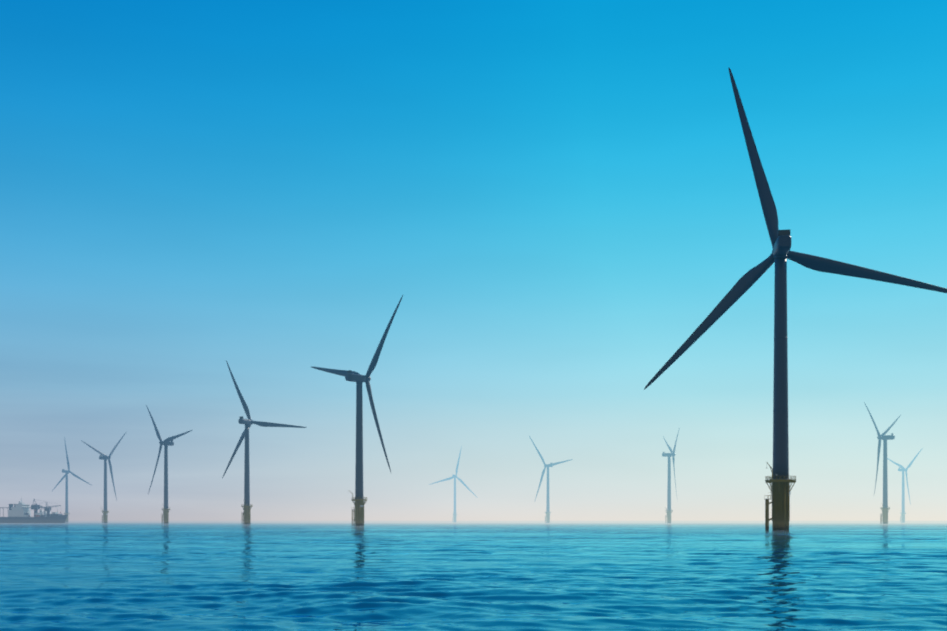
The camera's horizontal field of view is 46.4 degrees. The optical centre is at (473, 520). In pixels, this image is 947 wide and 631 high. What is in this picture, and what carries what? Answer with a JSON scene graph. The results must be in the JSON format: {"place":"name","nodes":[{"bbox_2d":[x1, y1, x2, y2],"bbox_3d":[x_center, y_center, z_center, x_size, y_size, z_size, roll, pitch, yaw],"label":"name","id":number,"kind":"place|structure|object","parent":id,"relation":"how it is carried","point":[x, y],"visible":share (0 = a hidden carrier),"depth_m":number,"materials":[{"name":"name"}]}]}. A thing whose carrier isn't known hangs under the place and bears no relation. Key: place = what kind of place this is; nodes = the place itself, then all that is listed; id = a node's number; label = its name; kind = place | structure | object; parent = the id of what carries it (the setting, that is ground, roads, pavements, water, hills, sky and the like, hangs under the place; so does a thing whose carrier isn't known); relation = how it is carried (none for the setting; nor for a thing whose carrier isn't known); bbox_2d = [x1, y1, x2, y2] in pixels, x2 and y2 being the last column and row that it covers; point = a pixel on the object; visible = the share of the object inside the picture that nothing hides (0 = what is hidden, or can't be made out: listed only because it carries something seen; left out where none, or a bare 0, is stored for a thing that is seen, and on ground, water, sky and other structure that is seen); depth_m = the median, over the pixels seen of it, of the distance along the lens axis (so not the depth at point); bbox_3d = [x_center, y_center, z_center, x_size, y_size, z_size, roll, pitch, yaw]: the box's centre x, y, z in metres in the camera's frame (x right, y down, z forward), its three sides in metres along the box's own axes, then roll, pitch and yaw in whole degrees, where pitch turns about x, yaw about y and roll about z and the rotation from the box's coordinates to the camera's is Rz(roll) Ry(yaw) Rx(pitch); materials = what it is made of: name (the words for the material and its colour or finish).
{"place":"outdoors","nodes":[
{"label":"outdoors","id":0,"kind":"place"},
{"bbox_2d":[0,521,946,630],"bbox_3d":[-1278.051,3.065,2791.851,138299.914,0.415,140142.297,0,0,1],"label":"sea","id":1,"kind":"structure","parent":0,"point":[470,576],"depth_m":60.80,"materials":[{"name":"liquid"}]},
{"bbox_2d":[0,496,67,522],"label":"vessel","id":2,"kind":"object","parent":1,"relation":"in","point":[20,512],"visible":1,"depth_m":1454.96,"materials":[{"name":"paint"}]},
{"bbox_2d":[52,437,90,522],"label":"turbine","id":3,"kind":"object","parent":1,"relation":"in","point":[68,471],"visible":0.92,"depth_m":1843.82,"materials":[{"name":"paint"}]},
{"bbox_2d":[81,433,125,522],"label":"turbine","id":4,"kind":"object","parent":1,"relation":"in","point":[104,457],"visible":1,"depth_m":1442.26,"materials":[{"name":"paint"}]},
{"bbox_2d":[146,405,191,523],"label":"turbine","id":5,"kind":"object","parent":1,"relation":"in","point":[166,442],"visible":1,"depth_m":1171.77,"materials":[{"name":"paint"}]},
{"bbox_2d":[222,361,306,523],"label":"turbine","id":6,"kind":"object","parent":1,"relation":"in","point":[248,423],"visible":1,"depth_m":917.78,"materials":[{"name":"paint"}]},
{"bbox_2d":[311,295,402,525],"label":"turbine","id":7,"kind":"object","parent":1,"relation":"in","point":[359,380],"visible":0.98,"depth_m":635.94,"materials":[{"name":"paint"}]},
{"bbox_2d":[429,446,476,521],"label":"turbine","id":8,"kind":"object","parent":1,"relation":"in","point":[462,482],"visible":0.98,"depth_m":2050.82,"materials":[{"name":"paint"}]},
{"bbox_2d":[529,436,572,522],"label":"turbine","id":9,"kind":"object","parent":1,"relation":"in","point":[547,516],"visible":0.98,"depth_m":1648.84,"materials":[{"name":"paint"}]},
{"bbox_2d":[662,428,679,522],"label":"turbine","id":10,"kind":"object","parent":1,"relation":"in","point":[672,454],"visible":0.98,"depth_m":1377.11,"materials":[{"name":"paint"}]},
{"bbox_2d":[644,67,946,530],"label":"turbine","id":11,"kind":"object","parent":1,"relation":"in","point":[780,480],"visible":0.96,"depth_m":334.23,"materials":[{"name":"paint"}]},
{"bbox_2d":[864,402,900,523],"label":"turbine","id":12,"kind":"object","parent":1,"relation":"in","point":[885,508],"visible":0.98,"depth_m":1091.89,"materials":[{"name":"paint"}]},
{"bbox_2d":[887,448,922,522],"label":"turbine","id":13,"kind":"object","parent":1,"relation":"in","point":[903,513],"visible":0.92,"depth_m":1787.12,"materials":[{"name":"paint"}]},
{"bbox_2d":[0,0,946,520],"label":"sky","id":14,"kind":"structure","parent":0,"point":[555,195],"materials":[{"name":"blue"}]}
]}

